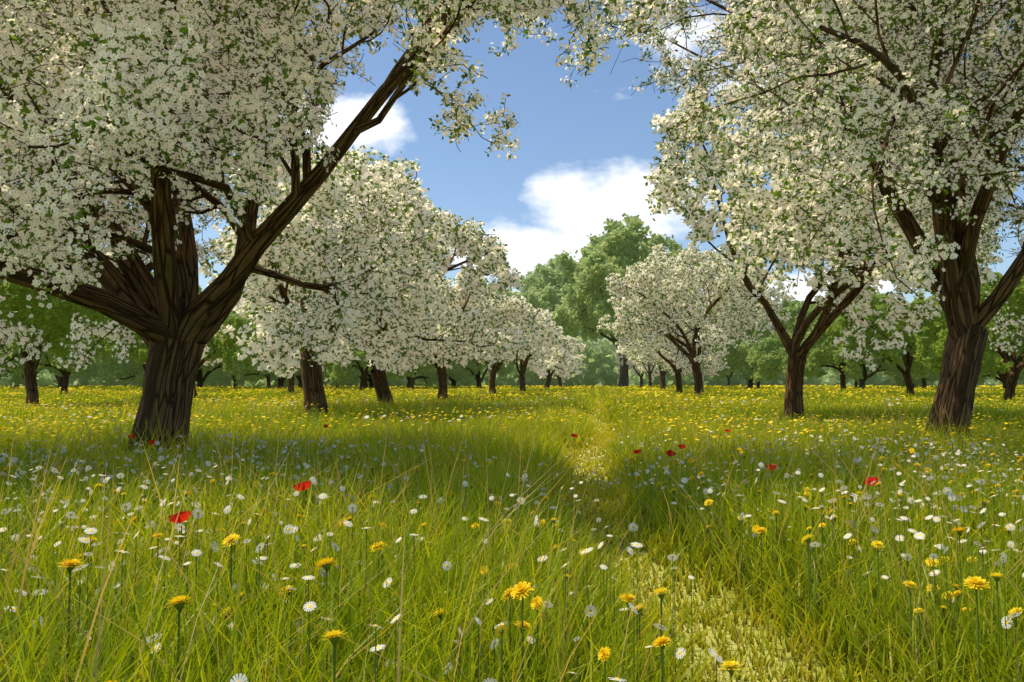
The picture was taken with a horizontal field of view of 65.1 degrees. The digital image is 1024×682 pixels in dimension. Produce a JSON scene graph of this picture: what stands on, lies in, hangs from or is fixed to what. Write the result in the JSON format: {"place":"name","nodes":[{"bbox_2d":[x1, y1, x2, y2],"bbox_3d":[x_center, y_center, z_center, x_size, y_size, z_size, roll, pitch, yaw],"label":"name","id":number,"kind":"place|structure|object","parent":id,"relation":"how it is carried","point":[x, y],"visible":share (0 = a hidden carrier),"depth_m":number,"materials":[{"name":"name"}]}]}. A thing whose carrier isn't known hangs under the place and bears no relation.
{"place":"outdoors","nodes":[
{"label":"outdoors","id":0,"kind":"place"},
{"bbox_2d":[1,0,1023,307],"label":"sky","id":1,"kind":"structure","parent":0,"point":[584,156],"materials":[{"name":"blue"}]},
{"bbox_2d":[385,390,1021,681],"bbox_3d":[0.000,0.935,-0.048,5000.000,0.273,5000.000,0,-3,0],"label":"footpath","id":2,"kind":"structure","parent":0,"point":[734,645],"depth_m":2.67,"materials":[{"name":"plant"}]},
{"bbox_2d":[0,344,94,388],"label":"hedge tree","id":3,"kind":"object","parent":2,"relation":"on","point":[16,379],"visible":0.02,"depth_m":67.73,"materials":[{"name":"green plant"}]},
{"bbox_2d":[0,310,115,393],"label":"orchard tree","id":4,"kind":"object","parent":2,"relation":"on","point":[65,372],"visible":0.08,"depth_m":43.28,"materials":[{"name":"white plant"}]},
{"bbox_2d":[0,233,153,406],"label":"orchard tree","id":5,"kind":"object","parent":2,"relation":"on","point":[54,321],"visible":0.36,"depth_m":24.14,"materials":[{"name":"green plant"}]},
{"bbox_2d":[53,358,102,387],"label":"hedge tree","id":6,"kind":"object","parent":2,"relation":"on","point":[92,371],"visible":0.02,"depth_m":92.11,"materials":[{"name":"green plant"}]},
{"bbox_2d":[92,355,139,386],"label":"hedge tree","id":7,"kind":"object","parent":2,"relation":"on","point":[107,377],"visible":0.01,"depth_m":88.98,"materials":[{"name":"green plant"}]},
{"bbox_2d":[100,316,145,386],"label":"hedge tree","id":8,"kind":"object","parent":2,"relation":"on","point":[131,370],"visible":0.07,"depth_m":72.07,"materials":[{"name":"green plant"}]},
{"bbox_2d":[103,285,260,397],"bbox_3d":[-14.718,0.250,35.412,8.022,5.170,5.680,-1,-3,21],"label":"orchard tree","id":9,"kind":"object","parent":2,"relation":"on","point":[216,345],"visible":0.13,"depth_m":34.46,"materials":[{"name":"green plant"}]},
{"bbox_2d":[201,331,223,365],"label":"orchard tree","id":10,"kind":"object","parent":2,"relation":"on","point":[204,355],"visible":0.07,"depth_m":57.70,"materials":[{"name":"white plant"}]},
{"bbox_2d":[195,303,257,387],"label":"hedge tree","id":11,"kind":"object","parent":2,"relation":"on","point":[221,377],"visible":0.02,"depth_m":97.56,"materials":[{"name":"green plant"}]},
{"bbox_2d":[195,309,259,387],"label":"hedge tree","id":12,"kind":"object","parent":2,"relation":"on","point":[199,379],"visible":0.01,"depth_m":76.20,"materials":[{"name":"green plant"}]},
{"bbox_2d":[221,343,278,388],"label":"orchard tree","id":13,"kind":"object","parent":2,"relation":"on","point":[254,374],"visible":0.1,"depth_m":70.80,"materials":[{"name":"green plant"}]},
{"bbox_2d":[252,298,302,387],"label":"hedge tree","id":14,"kind":"object","parent":2,"relation":"on","point":[298,377],"visible":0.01,"depth_m":94.32,"materials":[{"name":"green plant"}]},
{"bbox_2d":[252,323,326,388],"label":"hedge tree","id":15,"kind":"object","parent":2,"relation":"on","point":[281,381],"visible":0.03,"depth_m":78.42,"materials":[{"name":"green plant"}]},
{"bbox_2d":[249,308,348,394],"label":"orchard tree","id":16,"kind":"object","parent":2,"relation":"on","point":[289,374],"visible":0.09,"depth_m":46.19,"materials":[{"name":"white plant"}]},
{"bbox_2d":[198,145,454,413],"bbox_3d":[-4.084,-1.224,18.394,5.369,6.234,7.675,0,-3,0],"label":"apple tree","id":17,"kind":"object","parent":2,"relation":"on","point":[354,173],"visible":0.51,"depth_m":16.31,"materials":[{"name":"white plant"}]},
{"bbox_2d":[323,370,338,387],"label":"orchard tree","id":18,"kind":"object","parent":2,"relation":"on","point":[325,374],"visible":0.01,"depth_m":88.43,"materials":[{"name":"green plant"}]},
{"bbox_2d":[0,0,680,466],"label":"apple tree","id":19,"kind":"object","parent":2,"relation":"on","point":[104,104],"visible":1,"depth_m":6.70,"materials":[{"name":"white plant"}]},
{"bbox_2d":[346,364,370,388],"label":"hedge tree","id":20,"kind":"object","parent":2,"relation":"on","point":[356,372],"visible":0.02,"depth_m":78.21,"materials":[{"name":"green plant"}]},
{"bbox_2d":[322,372,403,387],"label":"hedge tree","id":21,"kind":"object","parent":2,"relation":"on","point":[348,381],"depth_m":89.51,"materials":[{"name":"green plant"}]},
{"bbox_2d":[324,348,406,389],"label":"orchard tree","id":22,"kind":"object","parent":2,"relation":"on","point":[334,372],"visible":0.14,"depth_m":59.22,"materials":[{"name":"green plant"}]},
{"bbox_2d":[266,194,528,406],"bbox_3d":[-3.329,-1.048,23.333,6.558,6.634,7.185,-2,-4,35],"label":"apple tree","id":23,"kind":"object","parent":2,"relation":"on","point":[406,343],"visible":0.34,"depth_m":23.38,"materials":[{"name":"white plant"}]},
{"bbox_2d":[395,354,436,389],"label":"orchard tree","id":24,"kind":"object","parent":2,"relation":"on","point":[428,368],"visible":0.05,"depth_m":74.66,"materials":[{"name":"green plant"}]},
{"bbox_2d":[407,340,461,387],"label":"hedge tree","id":25,"kind":"object","parent":2,"relation":"on","point":[427,378],"visible":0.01,"depth_m":87.41,"materials":[{"name":"green plant"}]},
{"bbox_2d":[347,272,539,401],"bbox_3d":[-2.671,-0.043,31.131,7.778,5.255,5.297,1,-3,-13],"label":"apple tree","id":26,"kind":"object","parent":2,"relation":"on","point":[524,313],"visible":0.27,"depth_m":30.55,"materials":[{"name":"white plant"}]},
{"bbox_2d":[416,286,484,386],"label":"hedge tree","id":27,"kind":"object","parent":2,"relation":"on","point":[450,378],"depth_m":97.66,"materials":[{"name":"green plant"}]},
{"bbox_2d":[446,350,515,387],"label":"hedge tree","id":28,"kind":"object","parent":2,"relation":"on","point":[468,374],"visible":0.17,"depth_m":86.84,"materials":[{"name":"green plant"}]},
{"bbox_2d":[443,304,547,394],"bbox_3d":[-1.098,0.507,45.190,5.814,5.608,7.889,1,-3,-25],"label":"apple tree","id":29,"kind":"object","parent":2,"relation":"on","point":[534,343],"visible":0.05,"depth_m":44.20,"materials":[{"name":"white plant"}]},
{"bbox_2d":[0,384,1023,681],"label":"meadow flowers","id":30,"kind":"object","parent":2,"relation":"on","point":[526,588],"visible":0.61,"depth_m":3.23,"materials":[{"name":"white plant"}]},
{"bbox_2d":[0,383,1023,681],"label":"meadow grass","id":31,"kind":"structure","parent":2,"relation":"on","point":[462,591],"depth_m":2.92,"materials":[{"name":"green plant"}]},
{"bbox_2d":[0,335,1023,387],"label":"hedge","id":32,"kind":"object","parent":2,"relation":"on","point":[600,361],"visible":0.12,"depth_m":129.25,"materials":[{"name":"green plant"}]},
{"bbox_2d":[484,310,563,390],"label":"apple tree","id":33,"kind":"object","parent":2,"relation":"on","point":[550,333],"visible":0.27,"depth_m":59.27,"materials":[{"name":"white plant"}]},
{"bbox_2d":[489,254,580,337],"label":"tree","id":34,"kind":"object","parent":2,"relation":"on","point":[542,286],"visible":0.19,"depth_m":137.26,"materials":[{"name":"green plant"}]},
{"bbox_2d":[515,334,585,387],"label":"apple tree","id":35,"kind":"object","parent":2,"relation":"on","point":[569,348],"visible":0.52,"depth_m":78.10,"materials":[{"name":"white plant"}]},
{"bbox_2d":[539,353,585,387],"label":"apple tree","id":36,"kind":"object","parent":2,"relation":"on","point":[556,373],"visible":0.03,"depth_m":103.62,"materials":[{"name":"white plant"}]},
{"bbox_2d":[571,363,588,385],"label":"apple tree","id":37,"kind":"object","parent":2,"relation":"on","point":[584,364],"visible":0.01,"depth_m":129.06,"materials":[{"name":"white plant"}]},
{"bbox_2d":[551,213,687,386],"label":"tree","id":38,"kind":"object","parent":2,"relation":"on","point":[584,307],"visible":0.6,"depth_m":109.79,"materials":[{"name":"green plant"}]},
{"bbox_2d":[614,351,633,367],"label":"apple tree","id":39,"kind":"object","parent":2,"relation":"on","point":[616,353],"visible":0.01,"depth_m":139.84,"materials":[{"name":"white plant"}]},
{"bbox_2d":[616,348,657,386],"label":"apple tree","id":40,"kind":"object","parent":2,"relation":"on","point":[629,364],"visible":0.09,"depth_m":112.10,"materials":[{"name":"white plant"}]},
{"bbox_2d":[616,325,659,387],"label":"apple tree","id":41,"kind":"object","parent":2,"relation":"on","point":[645,367],"visible":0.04,"depth_m":88.43,"materials":[{"name":"white plant"}]},
{"bbox_2d":[634,311,705,389],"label":"apple tree","id":42,"kind":"object","parent":2,"relation":"on","point":[662,379],"visible":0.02,"depth_m":65.95,"materials":[{"name":"brown plant"}]},
{"bbox_2d":[628,304,737,393],"bbox_3d":[10.537,0.603,49.971,7.225,5.962,6.229,0,-3,0],"label":"apple tree","id":43,"kind":"object","parent":2,"relation":"on","point":[647,354],"visible":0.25,"depth_m":48.99,"materials":[{"name":"white plant"}]},
{"bbox_2d":[595,241,793,394],"bbox_3d":[8.439,-0.865,38.301,9.525,7.614,7.126,-1,-3,22],"label":"apple tree","id":44,"kind":"object","parent":2,"relation":"on","point":[655,294],"visible":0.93,"depth_m":36.96,"materials":[{"name":"white plant"}]},
{"bbox_2d":[725,369,740,386],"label":"orchard tree","id":45,"kind":"object","parent":2,"relation":"on","point":[736,371],"visible":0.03,"depth_m":104.26,"materials":[{"name":"green plant"}]},
{"bbox_2d":[700,283,803,388],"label":"hedge tree","id":46,"kind":"object","parent":2,"relation":"on","point":[735,358],"visible":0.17,"depth_m":78.53,"materials":[{"name":"green plant"}]},
{"bbox_2d":[729,367,780,387],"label":"orchard tree","id":47,"kind":"object","parent":2,"relation":"on","point":[758,383],"depth_m":83.69,"materials":[{"name":"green plant"}]},
{"bbox_2d":[745,329,808,382],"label":"orchard tree","id":48,"kind":"object","parent":2,"relation":"on","point":[767,362],"visible":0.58,"depth_m":65.73,"materials":[{"name":"green plant"}]},
{"bbox_2d":[560,0,1023,441],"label":"apple tree","id":49,"kind":"object","parent":2,"relation":"on","point":[929,102],"visible":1,"depth_m":8.29,"materials":[{"name":"white plant"}]},
{"bbox_2d":[643,82,1023,419],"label":"apple tree","id":50,"kind":"object","parent":2,"relation":"on","point":[846,291],"visible":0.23,"depth_m":17.66,"materials":[{"name":"white plant"}]},
{"bbox_2d":[800,316,883,390],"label":"orchard tree","id":51,"kind":"object","parent":2,"relation":"on","point":[822,352],"visible":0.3,"depth_m":52.41,"materials":[{"name":"green plant"}]},
{"bbox_2d":[793,288,904,388],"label":"hedge tree","id":52,"kind":"object","parent":2,"relation":"on","point":[883,365],"visible":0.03,"depth_m":73.70,"materials":[{"name":"green plant"}]},
{"bbox_2d":[829,364,880,386],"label":"orchard tree","id":53,"kind":"object","parent":2,"relation":"on","point":[855,382],"visible":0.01,"depth_m":89.87,"materials":[{"name":"green plant"}]},
{"bbox_2d":[882,368,937,387],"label":"hedge tree","id":54,"kind":"object","parent":2,"relation":"on","point":[900,381],"visible":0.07,"depth_m":76.43,"materials":[{"name":"green plant"}]},
{"bbox_2d":[825,293,999,396],"bbox_3d":[19.994,0.233,41.546,7.876,5.828,7.188,0,-3,0],"label":"orchard tree","id":55,"kind":"object","parent":2,"relation":"on","point":[894,357],"visible":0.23,"depth_m":40.73,"materials":[{"name":"green plant"}]},
{"bbox_2d":[898,343,937,389],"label":"orchard tree","id":56,"kind":"object","parent":2,"relation":"on","point":[923,379],"visible":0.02,"depth_m":69.20,"materials":[{"name":"green plant"}]},
{"bbox_2d":[905,272,1023,401],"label":"orchard tree","id":57,"kind":"object","parent":2,"relation":"on","point":[936,329],"visible":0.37,"depth_m":30.50,"materials":[{"name":"green plant"}]},
{"bbox_2d":[977,311,1023,387],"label":"hedge tree","id":58,"kind":"object","parent":2,"relation":"on","point":[1002,378],"depth_m":72.56,"materials":[{"name":"green plant"}]},
{"bbox_2d":[980,318,1023,382],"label":"orchard tree","id":59,"kind":"object","parent":2,"relation":"on","point":[1006,373],"visible":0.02,"depth_m":54.34,"materials":[{"name":"white plant"}]}
]}

